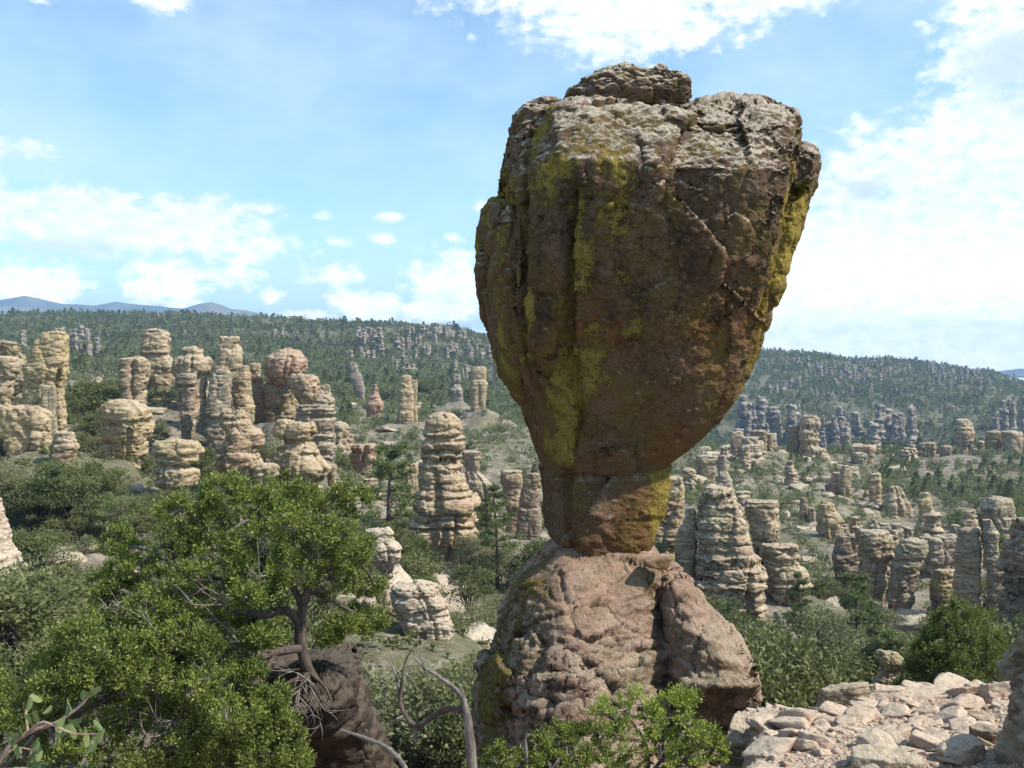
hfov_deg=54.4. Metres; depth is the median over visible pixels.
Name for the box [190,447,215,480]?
oak shrub
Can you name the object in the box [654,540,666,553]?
oak shrub
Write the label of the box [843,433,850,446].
rock column
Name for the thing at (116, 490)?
sage shrub
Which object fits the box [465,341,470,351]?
ridge pinnacle
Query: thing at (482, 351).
rock column
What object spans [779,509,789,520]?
outcrop rock
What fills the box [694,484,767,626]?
rock pillar
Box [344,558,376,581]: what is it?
oak shrub
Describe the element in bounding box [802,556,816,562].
outcrop rock
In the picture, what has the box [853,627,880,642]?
sage shrub
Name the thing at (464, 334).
rock column
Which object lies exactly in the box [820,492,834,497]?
outcrop rock
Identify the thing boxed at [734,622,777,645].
oak shrub
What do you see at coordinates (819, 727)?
rubble boulder
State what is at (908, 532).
weathered pillar
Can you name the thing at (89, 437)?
sage shrub
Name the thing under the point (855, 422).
rock column
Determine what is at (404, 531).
oak shrub
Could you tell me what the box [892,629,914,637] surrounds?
oak shrub
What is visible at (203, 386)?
rock spire
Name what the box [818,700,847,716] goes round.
rubble stone
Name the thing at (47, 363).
rock pillar
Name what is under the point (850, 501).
outcrop rock
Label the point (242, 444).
rock pillar
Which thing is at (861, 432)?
rock column
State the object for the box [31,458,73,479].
oak shrub
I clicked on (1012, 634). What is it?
oak shrub
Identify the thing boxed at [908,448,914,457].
weathered pillar
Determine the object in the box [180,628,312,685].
oak shrub
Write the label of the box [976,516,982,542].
weathered pillar
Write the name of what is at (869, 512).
outcrop rock
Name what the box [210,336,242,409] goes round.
rock tower
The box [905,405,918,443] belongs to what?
rock column
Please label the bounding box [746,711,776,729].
rubble stone
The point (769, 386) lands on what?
rock column
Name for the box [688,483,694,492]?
weathered pillar
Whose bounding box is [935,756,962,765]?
rubble stone
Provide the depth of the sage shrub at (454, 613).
45.95 m
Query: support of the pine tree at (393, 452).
on the ground
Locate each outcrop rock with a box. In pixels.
[42,545,87,564]
[78,544,99,553]
[126,483,143,491]
[133,532,144,539]
[150,407,167,413]
[331,585,367,598]
[375,426,400,431]
[380,441,399,445]
[432,573,449,589]
[436,571,457,582]
[439,587,460,598]
[446,597,467,612]
[447,582,466,587]
[464,621,496,648]
[693,475,708,483]
[701,451,716,454]
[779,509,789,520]
[788,483,808,489]
[794,525,806,529]
[798,476,812,481]
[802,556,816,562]
[806,521,816,527]
[812,475,829,482]
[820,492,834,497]
[824,596,840,605]
[835,495,854,504]
[851,467,859,477]
[853,502,881,508]
[855,508,873,515]
[878,522,904,527]
[881,526,903,532]
[886,465,906,472]
[890,620,922,631]
[892,608,927,630]
[980,568,987,578]
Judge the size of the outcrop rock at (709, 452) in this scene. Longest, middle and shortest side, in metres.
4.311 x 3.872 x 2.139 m
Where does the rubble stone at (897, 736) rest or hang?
on the ground
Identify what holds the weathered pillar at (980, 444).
on the ground
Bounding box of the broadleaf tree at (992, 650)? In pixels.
[887,593,1011,685]
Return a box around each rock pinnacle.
[348,362,364,401]
[365,384,383,416]
[394,375,414,423]
[411,379,417,422]
[449,374,463,401]
[716,455,734,495]
[799,497,807,520]
[816,502,844,538]
[868,472,881,504]
[881,486,912,517]
[913,492,934,536]
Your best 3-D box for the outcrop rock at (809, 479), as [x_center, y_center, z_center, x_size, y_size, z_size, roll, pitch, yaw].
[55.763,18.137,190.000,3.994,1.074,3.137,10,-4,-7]
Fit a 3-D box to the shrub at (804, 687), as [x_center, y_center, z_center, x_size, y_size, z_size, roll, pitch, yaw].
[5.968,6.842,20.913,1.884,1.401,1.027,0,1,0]
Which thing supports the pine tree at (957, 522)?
on the ground
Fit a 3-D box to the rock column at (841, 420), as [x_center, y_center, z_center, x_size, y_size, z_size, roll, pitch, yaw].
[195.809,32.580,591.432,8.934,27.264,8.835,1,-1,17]
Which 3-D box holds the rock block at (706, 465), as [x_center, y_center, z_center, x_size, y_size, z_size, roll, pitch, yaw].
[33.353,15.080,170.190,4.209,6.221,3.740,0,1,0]
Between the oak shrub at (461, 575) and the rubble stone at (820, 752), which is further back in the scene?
the oak shrub at (461, 575)
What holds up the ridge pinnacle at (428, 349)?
on the ground
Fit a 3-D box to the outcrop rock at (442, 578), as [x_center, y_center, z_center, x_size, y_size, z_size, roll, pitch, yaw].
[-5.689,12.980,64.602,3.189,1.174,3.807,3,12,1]
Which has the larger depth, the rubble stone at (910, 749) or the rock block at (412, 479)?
the rock block at (412, 479)
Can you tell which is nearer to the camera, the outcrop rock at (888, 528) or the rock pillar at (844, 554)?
the rock pillar at (844, 554)
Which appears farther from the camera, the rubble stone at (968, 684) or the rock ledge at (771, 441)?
the rock ledge at (771, 441)
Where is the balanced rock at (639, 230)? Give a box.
[473,61,821,556]
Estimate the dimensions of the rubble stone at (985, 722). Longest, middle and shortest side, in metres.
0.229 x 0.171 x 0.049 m
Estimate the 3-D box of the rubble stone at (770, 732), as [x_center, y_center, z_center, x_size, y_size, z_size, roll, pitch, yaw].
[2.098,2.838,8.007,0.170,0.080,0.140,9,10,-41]
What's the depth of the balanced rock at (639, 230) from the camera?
10.85 m
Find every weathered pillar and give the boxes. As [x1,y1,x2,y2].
[90,377,101,386]
[206,381,208,397]
[334,421,349,454]
[346,433,354,454]
[682,468,696,490]
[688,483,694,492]
[719,446,729,468]
[735,491,746,516]
[737,436,757,464]
[738,445,750,467]
[741,456,748,468]
[744,490,750,498]
[749,436,764,464]
[784,460,797,484]
[842,524,848,532]
[847,516,862,533]
[861,490,868,500]
[868,524,880,528]
[872,440,881,454]
[885,561,890,594]
[889,522,903,541]
[890,530,898,546]
[898,447,911,463]
[903,526,913,538]
[908,445,918,459]
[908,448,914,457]
[921,512,945,535]
[950,524,959,535]
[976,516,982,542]
[977,440,984,450]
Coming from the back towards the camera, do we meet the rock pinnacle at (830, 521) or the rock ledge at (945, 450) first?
the rock ledge at (945, 450)
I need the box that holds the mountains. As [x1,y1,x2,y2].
[0,296,1023,377]
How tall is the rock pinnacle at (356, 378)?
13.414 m
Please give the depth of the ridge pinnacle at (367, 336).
647.92 m
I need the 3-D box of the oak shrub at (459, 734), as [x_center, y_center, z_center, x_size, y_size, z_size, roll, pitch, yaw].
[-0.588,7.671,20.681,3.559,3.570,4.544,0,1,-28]
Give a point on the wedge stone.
(661, 561)
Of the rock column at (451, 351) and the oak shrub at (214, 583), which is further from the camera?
the rock column at (451, 351)
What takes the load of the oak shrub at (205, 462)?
on the ground
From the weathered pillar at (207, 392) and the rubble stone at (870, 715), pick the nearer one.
the rubble stone at (870, 715)
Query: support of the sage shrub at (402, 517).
on the ground
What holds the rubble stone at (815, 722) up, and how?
on the ground
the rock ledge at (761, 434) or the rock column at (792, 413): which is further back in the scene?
the rock column at (792, 413)
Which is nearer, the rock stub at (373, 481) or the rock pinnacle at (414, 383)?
the rock stub at (373, 481)
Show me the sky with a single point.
(337, 159)
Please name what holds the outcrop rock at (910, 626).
on the ground
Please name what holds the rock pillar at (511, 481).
on the ground
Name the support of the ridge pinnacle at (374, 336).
on the ground
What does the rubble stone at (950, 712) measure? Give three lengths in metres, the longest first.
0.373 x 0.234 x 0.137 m
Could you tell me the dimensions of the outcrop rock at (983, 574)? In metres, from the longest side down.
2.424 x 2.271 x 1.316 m
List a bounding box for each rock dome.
[953,419,974,453]
[984,430,1002,453]
[1001,430,1023,451]
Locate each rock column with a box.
[19,330,26,347]
[69,333,72,347]
[72,332,78,349]
[78,325,84,341]
[78,340,82,354]
[84,328,90,342]
[86,346,90,362]
[87,340,92,359]
[93,338,100,354]
[279,328,283,337]
[349,350,353,357]
[369,350,375,358]
[393,337,400,348]
[400,337,404,348]
[401,349,405,361]
[404,362,411,374]
[405,337,409,349]
[411,363,416,370]
[420,325,425,338]
[432,337,437,352]
[445,347,448,359]
[448,344,454,356]
[452,360,457,371]
[455,346,458,356]
[462,331,466,339]
[464,364,467,377]
[479,349,485,357]
[735,395,748,431]
[744,402,756,433]
[744,411,751,436]
[755,396,767,429]
[755,417,760,428]
[759,412,765,428]
[760,423,769,432]
[766,384,771,394]
[766,406,775,432]
[770,410,780,436]
[774,414,780,441]
[777,426,780,444]
[784,404,799,444]
[788,378,793,388]
[797,378,801,388]
[819,431,826,448]
[821,415,824,430]
[823,421,831,447]
[831,416,839,444]
[835,406,843,422]
[837,416,846,436]
[839,425,848,445]
[842,362,846,373]
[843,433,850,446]
[845,422,850,439]
[849,411,863,443]
[858,427,864,443]
[865,371,870,381]
[866,421,873,444]
[868,423,880,444]
[874,404,886,436]
[874,418,885,443]
[884,408,892,439]
[888,413,898,446]
[898,412,904,427]
[898,420,902,438]
[900,427,906,444]
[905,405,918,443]
[936,375,939,385]
[960,374,963,384]
[992,417,998,429]
[994,412,999,430]
[994,420,997,430]
[999,400,1005,408]
[999,409,1002,429]
[1001,410,1009,430]
[1007,399,1011,409]
[1009,402,1017,430]
[1016,396,1023,429]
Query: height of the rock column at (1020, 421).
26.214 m
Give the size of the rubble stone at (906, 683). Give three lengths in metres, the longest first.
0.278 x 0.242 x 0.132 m
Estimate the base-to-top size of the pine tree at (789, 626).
4.082 m
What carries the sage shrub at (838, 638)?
on the ground
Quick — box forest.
[0,307,1023,608]
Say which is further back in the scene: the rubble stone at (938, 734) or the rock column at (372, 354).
the rock column at (372, 354)
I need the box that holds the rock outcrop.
[146,642,398,767]
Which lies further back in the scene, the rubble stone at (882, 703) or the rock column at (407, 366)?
the rock column at (407, 366)
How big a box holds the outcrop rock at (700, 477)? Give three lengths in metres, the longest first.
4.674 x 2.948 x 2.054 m
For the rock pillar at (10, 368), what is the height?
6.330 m
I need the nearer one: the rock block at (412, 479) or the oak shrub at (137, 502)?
the oak shrub at (137, 502)
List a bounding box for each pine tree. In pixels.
[23,462,72,528]
[67,413,91,446]
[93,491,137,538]
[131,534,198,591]
[148,425,172,450]
[359,438,419,529]
[459,439,476,466]
[472,483,526,582]
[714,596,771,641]
[776,613,803,643]
[784,571,816,638]
[824,569,888,681]
[859,620,886,647]
[866,628,910,683]
[941,509,962,530]
[949,517,961,530]
[983,531,1008,571]
[1013,495,1023,515]
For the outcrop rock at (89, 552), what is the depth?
54.65 m
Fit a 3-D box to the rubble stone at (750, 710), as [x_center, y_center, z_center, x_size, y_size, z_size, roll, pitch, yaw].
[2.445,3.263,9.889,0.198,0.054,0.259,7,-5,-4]
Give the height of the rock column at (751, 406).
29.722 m
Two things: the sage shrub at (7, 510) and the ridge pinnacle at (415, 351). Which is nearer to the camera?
the sage shrub at (7, 510)
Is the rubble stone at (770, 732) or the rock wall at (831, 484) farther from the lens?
the rock wall at (831, 484)
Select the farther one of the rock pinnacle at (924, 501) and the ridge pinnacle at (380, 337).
the ridge pinnacle at (380, 337)
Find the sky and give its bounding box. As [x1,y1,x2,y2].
[0,0,1023,379]
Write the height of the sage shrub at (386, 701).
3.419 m
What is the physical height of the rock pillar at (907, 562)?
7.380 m
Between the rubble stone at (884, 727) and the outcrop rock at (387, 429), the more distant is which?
the outcrop rock at (387, 429)
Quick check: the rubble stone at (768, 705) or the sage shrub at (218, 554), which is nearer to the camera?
the rubble stone at (768, 705)
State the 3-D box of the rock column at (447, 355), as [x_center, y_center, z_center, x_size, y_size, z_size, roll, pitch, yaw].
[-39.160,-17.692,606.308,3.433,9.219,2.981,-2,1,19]
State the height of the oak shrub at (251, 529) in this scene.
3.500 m
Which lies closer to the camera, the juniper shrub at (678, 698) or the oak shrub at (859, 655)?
the juniper shrub at (678, 698)
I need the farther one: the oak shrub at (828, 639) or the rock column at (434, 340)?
the rock column at (434, 340)
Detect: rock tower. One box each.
[140,328,174,401]
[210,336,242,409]
[786,425,799,453]
[798,414,830,461]
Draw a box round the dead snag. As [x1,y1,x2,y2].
[380,648,476,767]
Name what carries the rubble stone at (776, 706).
on the ground
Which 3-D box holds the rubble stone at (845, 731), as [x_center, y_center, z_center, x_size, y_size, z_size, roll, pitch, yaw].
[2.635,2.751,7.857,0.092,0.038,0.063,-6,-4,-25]
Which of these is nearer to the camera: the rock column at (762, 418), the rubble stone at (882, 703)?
the rubble stone at (882, 703)
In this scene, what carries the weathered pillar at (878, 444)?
on the ground
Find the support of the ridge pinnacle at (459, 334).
on the ground
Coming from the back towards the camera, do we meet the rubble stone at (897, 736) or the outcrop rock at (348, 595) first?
the outcrop rock at (348, 595)
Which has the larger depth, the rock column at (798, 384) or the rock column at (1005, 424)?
the rock column at (798, 384)
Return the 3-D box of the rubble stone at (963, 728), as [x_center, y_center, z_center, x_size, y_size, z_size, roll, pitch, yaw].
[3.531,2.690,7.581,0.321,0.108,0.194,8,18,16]
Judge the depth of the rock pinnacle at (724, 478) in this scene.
149.56 m
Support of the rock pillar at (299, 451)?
on the ground
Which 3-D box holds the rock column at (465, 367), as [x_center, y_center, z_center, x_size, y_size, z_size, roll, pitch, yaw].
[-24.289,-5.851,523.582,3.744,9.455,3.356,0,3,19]
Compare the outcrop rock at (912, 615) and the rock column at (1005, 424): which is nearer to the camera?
the outcrop rock at (912, 615)
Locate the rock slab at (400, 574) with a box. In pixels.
[355,564,412,614]
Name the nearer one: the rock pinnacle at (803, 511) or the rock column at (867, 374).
the rock pinnacle at (803, 511)
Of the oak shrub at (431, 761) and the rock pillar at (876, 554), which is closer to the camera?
the oak shrub at (431, 761)
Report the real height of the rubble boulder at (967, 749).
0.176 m
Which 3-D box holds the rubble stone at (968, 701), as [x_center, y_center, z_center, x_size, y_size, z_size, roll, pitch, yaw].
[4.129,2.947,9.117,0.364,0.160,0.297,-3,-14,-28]
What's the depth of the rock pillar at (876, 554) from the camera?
77.32 m
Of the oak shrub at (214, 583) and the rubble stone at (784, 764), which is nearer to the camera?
the rubble stone at (784, 764)
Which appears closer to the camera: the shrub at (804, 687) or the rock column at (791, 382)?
the shrub at (804, 687)
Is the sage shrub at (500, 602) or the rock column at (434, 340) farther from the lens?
the rock column at (434, 340)
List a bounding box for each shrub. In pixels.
[0,428,6,456]
[0,461,34,492]
[0,477,32,512]
[0,488,14,515]
[0,549,86,622]
[0,560,118,651]
[0,567,107,708]
[1,614,139,725]
[1,618,52,648]
[5,475,72,531]
[10,497,53,526]
[11,526,51,573]
[12,527,82,574]
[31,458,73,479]
[33,514,76,536]
[41,475,122,532]
[52,459,122,509]
[63,507,103,540]
[64,392,86,420]
[65,384,118,414]
[70,491,105,509]
[72,380,107,405]
[74,564,149,610]
[75,432,98,455]
[78,411,102,437]
[80,437,101,458]
[88,476,132,503]
[92,449,143,465]
[93,492,156,533]
[94,379,118,394]
[95,466,138,494]
[96,494,155,525]
[103,384,120,398]
[103,504,152,532]
[131,530,166,561]
[136,489,177,514]
[136,512,168,540]
[138,603,230,715]
[164,504,222,549]
[166,486,230,521]
[178,559,228,610]
[179,541,226,564]
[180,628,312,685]
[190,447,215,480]
[195,449,215,476]
[202,461,215,478]
[210,599,326,670]
[211,536,337,611]
[221,501,260,526]
[225,520,272,541]
[228,632,392,710]
[259,437,283,462]
[278,566,355,620]
[317,501,354,531]
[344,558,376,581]
[354,519,411,540]
[361,664,470,767]
[364,663,414,735]
[372,674,408,716]
[380,714,441,767]
[385,508,413,532]
[388,702,465,767]
[389,658,477,766]
[394,663,470,707]
[395,540,427,556]
[398,550,439,584]
[399,534,443,565]
[401,549,448,593]
[411,575,427,580]
[414,377,441,398]
[431,649,478,684]
[443,564,500,609]
[448,609,486,624]
[451,530,493,570]
[453,598,498,629]
[455,535,520,567]
[462,715,601,767]
[468,549,519,586]
[474,592,507,625]
[476,512,494,540]
[501,537,546,575]
[510,563,523,582]
[577,681,731,767]
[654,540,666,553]
[705,594,745,626]
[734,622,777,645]
[741,620,864,708]
[746,633,808,645]
[756,604,867,680]
[760,674,825,707]
[775,611,844,639]
[783,651,840,705]
[799,560,814,584]
[802,632,864,680]
[804,610,864,639]
[809,578,843,599]
[811,609,862,628]
[821,637,903,683]
[825,443,842,451]
[832,585,868,615]
[838,590,877,612]
[840,607,909,633]
[847,614,905,637]
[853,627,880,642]
[868,632,968,681]
[871,631,968,668]
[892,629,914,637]
[916,607,970,640]
[952,613,1023,682]
[980,577,987,609]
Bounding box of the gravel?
[748,696,1018,767]
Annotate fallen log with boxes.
[773,611,797,639]
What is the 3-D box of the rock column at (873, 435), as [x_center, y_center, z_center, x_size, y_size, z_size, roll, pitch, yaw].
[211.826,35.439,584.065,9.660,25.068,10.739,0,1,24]
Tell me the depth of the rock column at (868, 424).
590.84 m
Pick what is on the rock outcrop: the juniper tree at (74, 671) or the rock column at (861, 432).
the juniper tree at (74, 671)
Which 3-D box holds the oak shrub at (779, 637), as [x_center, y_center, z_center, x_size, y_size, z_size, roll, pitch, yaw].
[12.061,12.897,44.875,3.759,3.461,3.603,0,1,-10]
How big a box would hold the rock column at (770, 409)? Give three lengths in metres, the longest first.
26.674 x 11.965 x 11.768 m
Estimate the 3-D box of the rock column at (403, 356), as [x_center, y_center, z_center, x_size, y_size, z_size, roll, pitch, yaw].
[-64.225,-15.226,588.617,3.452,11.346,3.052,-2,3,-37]
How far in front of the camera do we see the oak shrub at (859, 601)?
72.72 m
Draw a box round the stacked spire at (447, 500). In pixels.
[405,412,480,561]
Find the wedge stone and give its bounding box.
[644,553,671,569]
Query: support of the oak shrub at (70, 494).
on the ground
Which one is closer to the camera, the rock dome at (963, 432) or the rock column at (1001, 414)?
the rock dome at (963, 432)
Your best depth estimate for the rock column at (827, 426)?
589.98 m
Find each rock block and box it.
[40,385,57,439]
[402,463,418,498]
[695,454,717,480]
[730,431,743,457]
[758,440,763,456]
[837,465,851,497]
[976,495,1016,540]
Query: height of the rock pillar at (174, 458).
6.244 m
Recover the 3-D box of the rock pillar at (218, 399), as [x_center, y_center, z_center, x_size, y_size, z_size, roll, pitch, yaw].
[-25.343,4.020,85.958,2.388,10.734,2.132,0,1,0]
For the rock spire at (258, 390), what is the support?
on the ground
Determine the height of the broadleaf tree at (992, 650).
2.435 m
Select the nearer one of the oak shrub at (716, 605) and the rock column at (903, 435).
the oak shrub at (716, 605)
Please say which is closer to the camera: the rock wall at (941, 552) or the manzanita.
the manzanita
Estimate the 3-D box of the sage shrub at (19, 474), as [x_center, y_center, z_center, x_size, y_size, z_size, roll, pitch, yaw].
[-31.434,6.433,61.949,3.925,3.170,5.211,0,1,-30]
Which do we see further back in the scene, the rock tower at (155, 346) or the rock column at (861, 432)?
the rock column at (861, 432)
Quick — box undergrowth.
[0,399,1022,695]
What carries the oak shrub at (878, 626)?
on the ground
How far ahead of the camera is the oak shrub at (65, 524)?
56.94 m
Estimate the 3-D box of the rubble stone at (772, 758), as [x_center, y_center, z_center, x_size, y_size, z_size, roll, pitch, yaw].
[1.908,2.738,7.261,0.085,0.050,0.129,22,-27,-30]
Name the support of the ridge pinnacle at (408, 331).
on the ground
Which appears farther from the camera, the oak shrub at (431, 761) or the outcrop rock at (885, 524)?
the outcrop rock at (885, 524)
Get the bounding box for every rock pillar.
[0,356,21,407]
[0,405,54,455]
[21,330,69,430]
[99,398,154,469]
[117,356,150,403]
[151,438,204,494]
[175,373,197,439]
[204,369,231,454]
[214,408,265,493]
[231,365,254,422]
[263,381,299,422]
[271,419,331,498]
[295,384,336,462]
[462,450,494,518]
[469,366,487,411]
[500,469,522,532]
[515,473,541,541]
[654,475,684,561]
[674,508,697,578]
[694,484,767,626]
[744,499,780,565]
[831,533,858,589]
[854,528,894,605]
[886,537,928,611]
[952,509,982,617]
[982,519,1004,629]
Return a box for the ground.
[0,315,1023,767]
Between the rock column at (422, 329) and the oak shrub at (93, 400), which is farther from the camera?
the rock column at (422, 329)
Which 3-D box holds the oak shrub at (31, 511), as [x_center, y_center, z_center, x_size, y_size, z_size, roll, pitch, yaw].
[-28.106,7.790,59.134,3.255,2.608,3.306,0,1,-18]
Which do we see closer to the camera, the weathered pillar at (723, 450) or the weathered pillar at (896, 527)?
the weathered pillar at (896, 527)
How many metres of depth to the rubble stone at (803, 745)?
7.43 m
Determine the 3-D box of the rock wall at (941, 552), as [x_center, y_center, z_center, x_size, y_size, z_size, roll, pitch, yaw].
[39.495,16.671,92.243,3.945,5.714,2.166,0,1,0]
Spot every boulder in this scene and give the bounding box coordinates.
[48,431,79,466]
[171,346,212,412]
[263,347,307,385]
[287,373,320,404]
[365,526,401,579]
[389,579,453,640]
[720,710,750,767]
[756,707,779,717]
[783,707,817,712]
[813,725,866,732]
[815,682,869,707]
[850,744,925,767]
[869,685,949,699]
[870,649,903,684]
[921,718,943,726]
[934,733,985,766]
[969,723,1001,743]
[978,681,1012,702]
[994,673,1023,767]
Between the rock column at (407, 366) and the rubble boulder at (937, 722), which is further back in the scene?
the rock column at (407, 366)
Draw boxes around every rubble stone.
[741,735,794,761]
[745,707,756,712]
[745,713,773,732]
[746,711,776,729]
[746,761,780,767]
[762,751,776,757]
[764,729,778,736]
[765,703,773,708]
[766,716,810,729]
[767,755,780,760]
[773,703,785,709]
[777,708,811,724]
[778,728,804,736]
[778,761,793,766]
[792,739,819,750]
[797,730,835,747]
[811,712,823,724]
[811,748,829,756]
[812,718,826,724]
[815,714,834,724]
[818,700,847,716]
[828,727,843,731]
[831,713,863,726]
[834,717,855,726]
[834,724,847,727]
[839,729,851,733]
[843,705,880,724]
[845,727,861,731]
[848,700,877,708]
[855,728,897,747]
[856,697,878,703]
[859,764,878,767]
[867,724,891,730]
[869,684,893,689]
[870,688,903,692]
[873,683,884,689]
[877,700,888,708]
[879,697,888,702]
[879,704,909,718]
[883,726,908,745]
[892,747,915,751]
[895,696,910,700]
[895,721,920,736]
[898,745,924,753]
[900,680,922,686]
[904,718,923,723]
[905,700,921,705]
[906,702,917,707]
[909,729,941,749]
[911,715,933,720]
[912,705,939,714]
[912,722,923,730]
[917,682,934,686]
[922,727,949,741]
[923,713,932,717]
[925,748,934,751]
[930,705,967,722]
[933,672,969,688]
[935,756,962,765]
[943,694,985,709]
[945,685,979,696]
[948,716,976,730]
[952,723,971,734]
[964,683,977,695]
[966,709,980,714]
[968,679,982,684]
[969,713,995,721]
[977,720,996,726]
[977,736,993,746]
[991,699,1008,706]
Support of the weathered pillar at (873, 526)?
on the ground
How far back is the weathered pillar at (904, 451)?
245.66 m
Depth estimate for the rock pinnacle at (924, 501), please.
149.53 m
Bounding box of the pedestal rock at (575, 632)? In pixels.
[464,538,762,767]
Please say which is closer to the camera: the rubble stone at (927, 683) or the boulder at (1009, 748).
the boulder at (1009, 748)
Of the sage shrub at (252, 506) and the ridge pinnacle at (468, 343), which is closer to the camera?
the sage shrub at (252, 506)
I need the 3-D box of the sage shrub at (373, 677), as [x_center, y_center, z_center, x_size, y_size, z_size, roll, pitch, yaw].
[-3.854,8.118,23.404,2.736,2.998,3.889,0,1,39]
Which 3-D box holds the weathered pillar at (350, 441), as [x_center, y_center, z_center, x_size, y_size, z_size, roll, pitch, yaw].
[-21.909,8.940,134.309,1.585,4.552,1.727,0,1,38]
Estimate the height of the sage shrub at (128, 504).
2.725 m
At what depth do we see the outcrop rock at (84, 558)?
53.52 m
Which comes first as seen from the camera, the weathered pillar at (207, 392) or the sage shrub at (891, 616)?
the sage shrub at (891, 616)
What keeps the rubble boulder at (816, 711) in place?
on the ground
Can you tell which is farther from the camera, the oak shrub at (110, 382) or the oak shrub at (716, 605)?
the oak shrub at (110, 382)
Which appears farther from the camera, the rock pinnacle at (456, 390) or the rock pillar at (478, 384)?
the rock pinnacle at (456, 390)
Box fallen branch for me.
[339,729,407,767]
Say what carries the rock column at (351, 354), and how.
on the ground
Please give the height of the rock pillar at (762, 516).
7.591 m
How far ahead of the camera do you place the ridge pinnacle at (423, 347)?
612.32 m
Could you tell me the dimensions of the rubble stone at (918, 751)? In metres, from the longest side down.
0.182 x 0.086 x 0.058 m
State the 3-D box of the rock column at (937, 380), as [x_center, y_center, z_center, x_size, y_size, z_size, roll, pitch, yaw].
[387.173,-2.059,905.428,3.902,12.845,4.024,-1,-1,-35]
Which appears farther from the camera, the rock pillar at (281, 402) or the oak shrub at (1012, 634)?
the rock pillar at (281, 402)
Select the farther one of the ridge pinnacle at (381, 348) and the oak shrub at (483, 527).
the ridge pinnacle at (381, 348)
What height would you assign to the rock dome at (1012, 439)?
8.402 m
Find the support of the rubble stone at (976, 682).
on the ground
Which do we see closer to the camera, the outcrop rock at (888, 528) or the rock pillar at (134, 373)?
the rock pillar at (134, 373)
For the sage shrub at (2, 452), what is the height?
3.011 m
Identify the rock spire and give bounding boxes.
[0,497,27,580]
[198,376,207,425]
[249,363,265,422]
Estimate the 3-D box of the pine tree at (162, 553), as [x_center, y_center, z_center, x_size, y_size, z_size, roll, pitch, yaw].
[-15.354,8.695,43.148,3.850,4.568,3.176,0,1,18]
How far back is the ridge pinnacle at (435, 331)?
698.33 m
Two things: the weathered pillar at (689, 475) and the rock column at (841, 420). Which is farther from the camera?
the rock column at (841, 420)
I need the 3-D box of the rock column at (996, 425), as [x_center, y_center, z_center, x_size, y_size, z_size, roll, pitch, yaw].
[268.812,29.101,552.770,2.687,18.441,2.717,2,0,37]
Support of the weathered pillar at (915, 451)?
on the ground
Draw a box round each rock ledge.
[750,429,767,450]
[767,433,777,450]
[849,443,876,462]
[851,452,867,464]
[917,441,936,457]
[939,445,951,456]
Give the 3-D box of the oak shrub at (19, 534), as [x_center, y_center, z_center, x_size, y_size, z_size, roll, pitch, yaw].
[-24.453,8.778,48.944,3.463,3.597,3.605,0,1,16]
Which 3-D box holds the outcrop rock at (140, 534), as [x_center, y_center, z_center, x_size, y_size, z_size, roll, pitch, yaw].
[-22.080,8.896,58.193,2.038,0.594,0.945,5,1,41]
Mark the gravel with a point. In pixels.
(883, 721)
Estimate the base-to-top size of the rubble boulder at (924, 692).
0.408 m
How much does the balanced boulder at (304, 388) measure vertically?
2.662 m
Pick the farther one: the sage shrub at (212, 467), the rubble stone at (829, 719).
the sage shrub at (212, 467)
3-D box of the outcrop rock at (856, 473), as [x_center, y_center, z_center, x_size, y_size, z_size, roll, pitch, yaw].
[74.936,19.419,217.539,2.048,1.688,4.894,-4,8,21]
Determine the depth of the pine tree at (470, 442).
125.41 m
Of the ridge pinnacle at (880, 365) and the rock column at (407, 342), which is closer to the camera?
the rock column at (407, 342)
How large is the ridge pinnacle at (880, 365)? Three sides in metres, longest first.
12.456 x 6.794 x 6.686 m
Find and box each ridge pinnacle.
[357,332,362,346]
[362,329,368,343]
[362,333,366,346]
[370,331,377,343]
[377,327,381,335]
[377,333,383,344]
[379,345,384,355]
[407,326,411,336]
[413,348,418,357]
[416,333,421,348]
[421,342,425,356]
[425,345,431,358]
[431,327,438,339]
[443,327,447,336]
[446,326,451,336]
[455,331,462,342]
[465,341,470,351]
[487,351,492,363]
[806,356,809,366]
[817,366,823,377]
[845,368,851,378]
[877,372,881,382]
[878,358,882,367]
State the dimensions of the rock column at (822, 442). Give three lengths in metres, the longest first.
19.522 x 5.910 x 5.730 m
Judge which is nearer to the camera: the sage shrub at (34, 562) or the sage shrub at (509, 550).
the sage shrub at (34, 562)
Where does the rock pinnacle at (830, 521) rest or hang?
on the ground
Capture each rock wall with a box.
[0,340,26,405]
[825,472,839,494]
[918,533,956,577]
[996,517,1023,629]
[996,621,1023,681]
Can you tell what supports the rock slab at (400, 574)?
on the ground
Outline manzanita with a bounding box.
[0,686,103,767]
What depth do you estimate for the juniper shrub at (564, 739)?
8.50 m
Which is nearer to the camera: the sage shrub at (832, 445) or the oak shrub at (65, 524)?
the oak shrub at (65, 524)
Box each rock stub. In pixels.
[252,462,279,501]
[326,464,336,510]
[350,443,377,475]
[363,478,382,501]
[759,542,813,608]
[807,507,815,522]
[927,568,953,614]
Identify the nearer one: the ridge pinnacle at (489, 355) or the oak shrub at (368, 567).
the oak shrub at (368, 567)
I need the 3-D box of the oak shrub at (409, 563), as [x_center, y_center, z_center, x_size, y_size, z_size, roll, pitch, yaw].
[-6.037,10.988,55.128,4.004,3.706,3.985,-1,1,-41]
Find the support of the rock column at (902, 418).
on the ground
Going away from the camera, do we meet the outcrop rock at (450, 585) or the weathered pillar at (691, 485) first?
the outcrop rock at (450, 585)
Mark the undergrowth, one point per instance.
(392, 615)
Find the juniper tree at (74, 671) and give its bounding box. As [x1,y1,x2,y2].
[0,465,393,767]
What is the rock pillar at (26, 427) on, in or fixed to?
on the ground
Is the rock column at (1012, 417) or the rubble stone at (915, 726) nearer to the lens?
the rubble stone at (915, 726)
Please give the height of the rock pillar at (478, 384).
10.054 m

